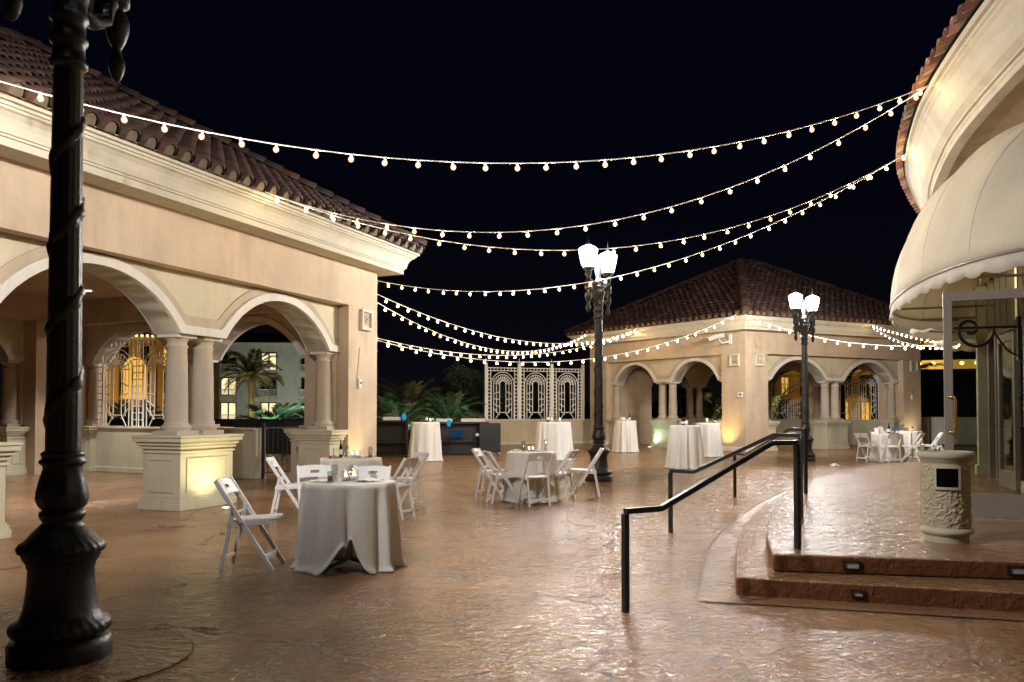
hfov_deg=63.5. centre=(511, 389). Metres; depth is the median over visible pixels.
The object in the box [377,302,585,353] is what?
string lights
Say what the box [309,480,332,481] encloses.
napkin
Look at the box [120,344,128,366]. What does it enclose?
window
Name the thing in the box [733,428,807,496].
handrail
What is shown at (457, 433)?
bar screen
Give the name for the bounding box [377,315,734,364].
string lights
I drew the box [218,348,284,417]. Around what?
palm tree
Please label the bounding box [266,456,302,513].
folding chair
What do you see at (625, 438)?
tablecloth
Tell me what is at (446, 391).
leafy bush
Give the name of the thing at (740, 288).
arcade pavilion
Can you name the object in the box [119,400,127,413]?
window
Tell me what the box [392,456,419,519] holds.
folding chair
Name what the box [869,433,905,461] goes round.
tablecloth
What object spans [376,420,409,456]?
bar counter
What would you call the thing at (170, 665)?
patch groove line
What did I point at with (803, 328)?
street lamp
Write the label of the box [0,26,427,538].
arcade pavilion
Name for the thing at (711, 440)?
tablecloth
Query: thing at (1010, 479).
glazed entrance
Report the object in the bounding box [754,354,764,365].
relief plaque
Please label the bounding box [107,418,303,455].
dark fence
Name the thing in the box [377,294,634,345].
string lights
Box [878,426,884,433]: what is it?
menu card
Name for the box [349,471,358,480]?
candle holder
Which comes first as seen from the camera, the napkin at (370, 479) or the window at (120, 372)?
the napkin at (370, 479)
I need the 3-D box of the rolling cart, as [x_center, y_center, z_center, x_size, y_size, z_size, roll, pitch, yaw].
[-0.720,1.573,26.168,0.680,1.015,0.600,0,-2,-6]
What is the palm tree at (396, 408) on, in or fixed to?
on the plaza ground
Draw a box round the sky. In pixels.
[0,0,965,413]
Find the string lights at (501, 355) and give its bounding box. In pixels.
[378,331,634,357]
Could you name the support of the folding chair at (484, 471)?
on the plaza ground
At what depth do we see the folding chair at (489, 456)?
12.44 m
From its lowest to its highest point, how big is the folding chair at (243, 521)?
0.809 m
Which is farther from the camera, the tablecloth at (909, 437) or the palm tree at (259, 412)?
the palm tree at (259, 412)
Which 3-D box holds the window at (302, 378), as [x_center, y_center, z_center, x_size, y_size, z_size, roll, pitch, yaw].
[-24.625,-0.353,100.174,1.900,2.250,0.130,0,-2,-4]
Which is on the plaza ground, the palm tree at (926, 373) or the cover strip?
the palm tree at (926, 373)
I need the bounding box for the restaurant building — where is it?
[896,0,1023,493]
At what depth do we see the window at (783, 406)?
88.79 m
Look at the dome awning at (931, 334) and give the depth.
18.11 m
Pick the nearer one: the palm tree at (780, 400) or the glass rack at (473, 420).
the glass rack at (473, 420)
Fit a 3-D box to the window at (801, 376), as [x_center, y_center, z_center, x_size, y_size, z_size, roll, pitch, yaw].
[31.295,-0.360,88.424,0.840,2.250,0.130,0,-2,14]
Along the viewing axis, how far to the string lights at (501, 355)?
26.78 m
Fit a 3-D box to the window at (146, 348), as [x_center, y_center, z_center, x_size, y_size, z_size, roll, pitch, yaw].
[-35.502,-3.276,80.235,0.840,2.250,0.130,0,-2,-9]
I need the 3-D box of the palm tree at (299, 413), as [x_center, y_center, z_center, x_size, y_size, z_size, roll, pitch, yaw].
[-7.347,1.269,31.619,3.100,1.902,3.132,0,-2,0]
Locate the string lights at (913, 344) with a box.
[873,327,959,348]
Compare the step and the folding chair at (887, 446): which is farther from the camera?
the folding chair at (887, 446)
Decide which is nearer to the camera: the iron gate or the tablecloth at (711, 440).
the iron gate
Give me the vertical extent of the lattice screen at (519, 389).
2.598 m
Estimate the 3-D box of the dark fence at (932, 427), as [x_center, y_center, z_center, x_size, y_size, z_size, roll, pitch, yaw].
[24.750,1.605,30.368,20.546,1.180,0.070,-1,-2,25]
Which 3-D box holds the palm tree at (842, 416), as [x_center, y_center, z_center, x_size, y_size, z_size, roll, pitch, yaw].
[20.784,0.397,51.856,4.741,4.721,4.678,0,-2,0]
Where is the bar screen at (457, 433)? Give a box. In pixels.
[451,430,463,436]
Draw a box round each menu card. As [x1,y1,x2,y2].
[874,428,878,433]
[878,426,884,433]
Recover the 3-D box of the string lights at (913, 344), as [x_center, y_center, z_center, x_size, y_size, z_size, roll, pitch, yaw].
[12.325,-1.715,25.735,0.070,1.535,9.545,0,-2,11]
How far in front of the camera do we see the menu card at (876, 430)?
23.31 m
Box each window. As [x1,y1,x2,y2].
[119,372,122,394]
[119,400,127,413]
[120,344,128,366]
[141,344,150,366]
[147,372,148,394]
[220,377,236,395]
[220,402,236,418]
[221,352,236,370]
[261,352,276,370]
[261,377,276,395]
[261,402,276,415]
[301,358,304,370]
[301,377,304,395]
[781,376,788,396]
[781,401,788,418]
[800,376,808,396]
[845,401,848,418]
[860,375,868,394]
[862,401,868,419]
[1014,268,1016,318]
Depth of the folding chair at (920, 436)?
22.59 m
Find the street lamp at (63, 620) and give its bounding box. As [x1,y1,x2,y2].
[1,0,129,670]
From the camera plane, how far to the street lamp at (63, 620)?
4.68 m
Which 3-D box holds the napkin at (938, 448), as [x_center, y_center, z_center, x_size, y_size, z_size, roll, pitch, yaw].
[3.659,0.504,7.119,0.103,0.053,0.108,-1,-2,24]
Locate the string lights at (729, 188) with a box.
[265,85,929,237]
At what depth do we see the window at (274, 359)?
99.88 m
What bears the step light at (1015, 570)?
attached to the terrace
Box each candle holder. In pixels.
[341,472,349,480]
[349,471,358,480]
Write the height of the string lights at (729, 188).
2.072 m
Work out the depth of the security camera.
28.80 m
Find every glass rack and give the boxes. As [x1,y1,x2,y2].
[383,414,400,419]
[436,419,452,421]
[461,415,484,421]
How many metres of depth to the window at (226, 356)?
99.54 m
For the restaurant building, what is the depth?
11.75 m
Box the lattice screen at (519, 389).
[484,359,584,418]
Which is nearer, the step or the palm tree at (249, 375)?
the step
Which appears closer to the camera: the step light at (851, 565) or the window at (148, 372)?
the step light at (851, 565)
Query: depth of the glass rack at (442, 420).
26.11 m
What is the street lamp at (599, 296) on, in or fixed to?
on the plaza ground
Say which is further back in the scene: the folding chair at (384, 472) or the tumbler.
the folding chair at (384, 472)
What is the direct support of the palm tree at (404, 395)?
on the plaza ground
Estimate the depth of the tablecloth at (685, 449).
19.92 m
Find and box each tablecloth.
[290,478,407,575]
[318,456,382,478]
[407,422,442,461]
[501,451,560,503]
[535,422,574,460]
[611,420,639,452]
[664,425,705,468]
[695,423,723,456]
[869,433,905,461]
[899,431,923,457]
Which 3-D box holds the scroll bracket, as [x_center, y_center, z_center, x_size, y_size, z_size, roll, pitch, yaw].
[6.583,-0.700,11.462,0.820,0.600,0.100,0,-2,16]
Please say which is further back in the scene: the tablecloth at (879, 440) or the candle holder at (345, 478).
the tablecloth at (879, 440)
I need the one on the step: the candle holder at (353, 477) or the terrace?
the terrace
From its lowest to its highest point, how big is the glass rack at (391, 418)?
0.200 m
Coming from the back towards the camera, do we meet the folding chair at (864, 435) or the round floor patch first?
the folding chair at (864, 435)
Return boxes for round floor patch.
[0,630,192,681]
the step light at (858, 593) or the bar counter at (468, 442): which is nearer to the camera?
the step light at (858, 593)
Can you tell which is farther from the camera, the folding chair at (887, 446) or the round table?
the folding chair at (887, 446)
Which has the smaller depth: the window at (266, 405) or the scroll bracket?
the scroll bracket
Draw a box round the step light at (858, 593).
[851,589,863,597]
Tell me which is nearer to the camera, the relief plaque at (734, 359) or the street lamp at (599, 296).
the street lamp at (599, 296)
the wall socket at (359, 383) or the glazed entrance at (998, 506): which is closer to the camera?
the glazed entrance at (998, 506)
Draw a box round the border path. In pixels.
[700,489,1023,620]
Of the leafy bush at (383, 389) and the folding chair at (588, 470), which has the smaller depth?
the folding chair at (588, 470)
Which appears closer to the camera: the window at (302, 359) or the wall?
the wall
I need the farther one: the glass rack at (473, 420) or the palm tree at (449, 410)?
the palm tree at (449, 410)
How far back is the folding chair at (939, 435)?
23.25 m
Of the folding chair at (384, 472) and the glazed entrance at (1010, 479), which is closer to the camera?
the folding chair at (384, 472)
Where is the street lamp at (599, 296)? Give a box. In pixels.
[579,237,616,481]
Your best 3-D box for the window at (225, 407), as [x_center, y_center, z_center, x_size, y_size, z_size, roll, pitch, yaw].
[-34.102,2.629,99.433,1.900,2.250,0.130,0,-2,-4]
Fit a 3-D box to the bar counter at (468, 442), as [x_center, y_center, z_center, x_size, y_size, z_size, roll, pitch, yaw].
[-1.550,1.561,26.368,1.600,1.060,0.700,0,-2,-5]
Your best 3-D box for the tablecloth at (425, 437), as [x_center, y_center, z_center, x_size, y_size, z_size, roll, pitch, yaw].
[-2.455,1.462,23.324,1.071,1.085,1.005,0,-2,0]
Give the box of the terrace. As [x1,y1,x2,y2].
[767,461,1023,579]
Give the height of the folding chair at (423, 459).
0.809 m
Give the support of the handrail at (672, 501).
on the plaza ground
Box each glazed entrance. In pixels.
[943,288,1023,519]
[997,330,1023,490]
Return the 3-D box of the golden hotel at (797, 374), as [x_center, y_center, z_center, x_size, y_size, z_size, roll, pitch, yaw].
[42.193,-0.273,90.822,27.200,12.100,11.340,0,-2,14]
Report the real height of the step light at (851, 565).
0.066 m
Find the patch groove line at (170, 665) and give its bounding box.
[2,629,193,681]
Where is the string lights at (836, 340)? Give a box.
[745,314,960,348]
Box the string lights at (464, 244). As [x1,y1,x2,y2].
[270,151,909,254]
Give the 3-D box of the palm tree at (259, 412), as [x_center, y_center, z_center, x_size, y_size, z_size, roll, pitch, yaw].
[-8.937,1.352,31.235,3.137,1.820,3.124,0,-2,0]
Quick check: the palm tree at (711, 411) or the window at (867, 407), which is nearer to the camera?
the palm tree at (711, 411)
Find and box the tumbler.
[327,471,333,482]
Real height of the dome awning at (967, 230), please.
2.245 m
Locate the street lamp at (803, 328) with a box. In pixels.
[788,286,819,461]
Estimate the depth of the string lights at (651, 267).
15.79 m
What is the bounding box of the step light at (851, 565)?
[843,560,859,569]
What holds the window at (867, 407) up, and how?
in the golden hotel at (797, 374)
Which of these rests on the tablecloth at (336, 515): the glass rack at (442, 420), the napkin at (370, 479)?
the napkin at (370, 479)
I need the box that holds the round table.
[325,540,360,571]
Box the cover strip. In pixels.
[357,348,360,378]
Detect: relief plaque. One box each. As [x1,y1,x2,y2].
[359,309,372,330]
[729,354,739,365]
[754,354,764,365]
[910,361,917,371]
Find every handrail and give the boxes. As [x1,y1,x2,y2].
[621,440,800,612]
[668,433,802,531]
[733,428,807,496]
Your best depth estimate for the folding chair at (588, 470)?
13.29 m
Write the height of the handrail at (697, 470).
1.165 m
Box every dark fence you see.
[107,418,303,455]
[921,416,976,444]
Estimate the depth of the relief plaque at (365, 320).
16.05 m
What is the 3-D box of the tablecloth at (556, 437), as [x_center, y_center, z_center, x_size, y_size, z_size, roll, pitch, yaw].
[1.214,1.474,23.773,1.218,1.085,1.215,0,-2,0]
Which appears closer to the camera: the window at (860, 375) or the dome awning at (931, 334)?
the dome awning at (931, 334)
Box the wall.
[485,419,589,444]
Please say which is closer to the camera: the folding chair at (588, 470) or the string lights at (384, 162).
the string lights at (384, 162)
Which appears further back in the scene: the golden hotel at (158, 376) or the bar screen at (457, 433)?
the golden hotel at (158, 376)
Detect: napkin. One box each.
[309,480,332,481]
[352,478,384,481]
[930,445,943,450]
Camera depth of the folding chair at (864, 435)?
22.87 m
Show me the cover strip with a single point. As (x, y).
(359, 366)
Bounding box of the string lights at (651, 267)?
[377,154,905,294]
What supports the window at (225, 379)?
in the cream hotel at (289, 361)
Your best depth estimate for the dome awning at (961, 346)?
21.39 m
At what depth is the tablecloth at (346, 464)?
10.86 m
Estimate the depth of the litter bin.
7.00 m
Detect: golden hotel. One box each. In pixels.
[107,332,219,418]
[770,341,933,419]
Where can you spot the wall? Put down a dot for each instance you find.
(515, 431)
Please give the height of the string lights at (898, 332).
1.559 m
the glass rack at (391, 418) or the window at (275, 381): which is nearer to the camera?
the glass rack at (391, 418)
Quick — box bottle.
[339,439,341,457]
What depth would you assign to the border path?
6.23 m
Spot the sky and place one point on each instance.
(492, 81)
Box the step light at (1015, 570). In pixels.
[1007,566,1023,574]
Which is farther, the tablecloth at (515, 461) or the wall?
the wall
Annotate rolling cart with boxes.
[478,423,500,455]
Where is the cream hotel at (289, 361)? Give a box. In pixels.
[219,333,380,418]
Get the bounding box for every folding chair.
[213,476,285,571]
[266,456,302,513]
[297,464,333,508]
[354,466,390,478]
[390,452,428,508]
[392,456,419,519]
[471,448,504,499]
[482,450,522,504]
[516,452,553,506]
[554,449,578,501]
[571,447,603,497]
[854,433,878,461]
[880,433,902,462]
[901,433,924,461]
[921,432,943,449]
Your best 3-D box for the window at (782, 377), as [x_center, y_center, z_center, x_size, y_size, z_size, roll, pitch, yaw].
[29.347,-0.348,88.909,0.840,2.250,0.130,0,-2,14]
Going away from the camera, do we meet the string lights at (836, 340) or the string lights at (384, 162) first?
the string lights at (384, 162)
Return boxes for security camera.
[707,333,731,343]
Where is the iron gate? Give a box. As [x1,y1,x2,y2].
[261,423,296,478]
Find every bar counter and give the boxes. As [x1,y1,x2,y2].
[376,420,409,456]
[440,422,488,453]
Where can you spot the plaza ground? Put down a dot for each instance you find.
(478, 588)
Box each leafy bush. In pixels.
[377,383,425,413]
[419,381,489,418]
[443,362,515,418]
[713,374,779,415]
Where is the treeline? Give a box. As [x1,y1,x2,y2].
[382,385,721,418]
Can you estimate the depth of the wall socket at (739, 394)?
28.44 m
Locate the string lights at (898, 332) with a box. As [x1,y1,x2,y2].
[872,324,962,345]
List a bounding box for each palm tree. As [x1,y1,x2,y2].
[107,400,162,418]
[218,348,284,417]
[235,402,303,418]
[287,398,304,418]
[377,378,440,431]
[377,392,431,432]
[417,388,485,421]
[667,388,721,418]
[770,384,812,418]
[808,367,877,418]
[866,342,943,404]
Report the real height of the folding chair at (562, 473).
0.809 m
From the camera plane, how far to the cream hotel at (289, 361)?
99.87 m
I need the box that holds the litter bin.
[916,450,975,543]
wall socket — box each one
[357,379,361,387]
[737,392,742,396]
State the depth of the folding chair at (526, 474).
12.12 m
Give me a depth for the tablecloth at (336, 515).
7.13 m
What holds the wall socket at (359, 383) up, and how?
attached to the arcade pavilion at (203, 254)
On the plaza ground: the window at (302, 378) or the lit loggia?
the lit loggia
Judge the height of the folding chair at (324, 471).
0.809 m
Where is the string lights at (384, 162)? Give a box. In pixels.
[0,81,928,169]
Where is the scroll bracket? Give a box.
[954,316,1021,359]
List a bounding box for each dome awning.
[889,122,1023,329]
[910,278,979,340]
[933,339,975,351]
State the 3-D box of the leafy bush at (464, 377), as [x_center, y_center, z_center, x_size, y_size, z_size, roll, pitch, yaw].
[-1.514,0.555,38.311,3.450,3.705,3.152,0,-2,0]
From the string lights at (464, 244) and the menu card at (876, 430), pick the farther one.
the menu card at (876, 430)
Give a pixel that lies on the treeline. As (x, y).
(655, 408)
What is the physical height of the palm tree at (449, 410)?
2.084 m
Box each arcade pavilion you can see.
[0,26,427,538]
[564,258,931,451]
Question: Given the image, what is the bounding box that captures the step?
[735,475,1023,611]
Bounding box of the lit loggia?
[871,346,976,419]
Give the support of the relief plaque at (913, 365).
attached to the arcade pavilion at (740, 288)
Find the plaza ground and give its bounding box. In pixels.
[0,414,1023,681]
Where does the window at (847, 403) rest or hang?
in the golden hotel at (797, 374)
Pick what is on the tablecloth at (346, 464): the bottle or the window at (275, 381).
the bottle

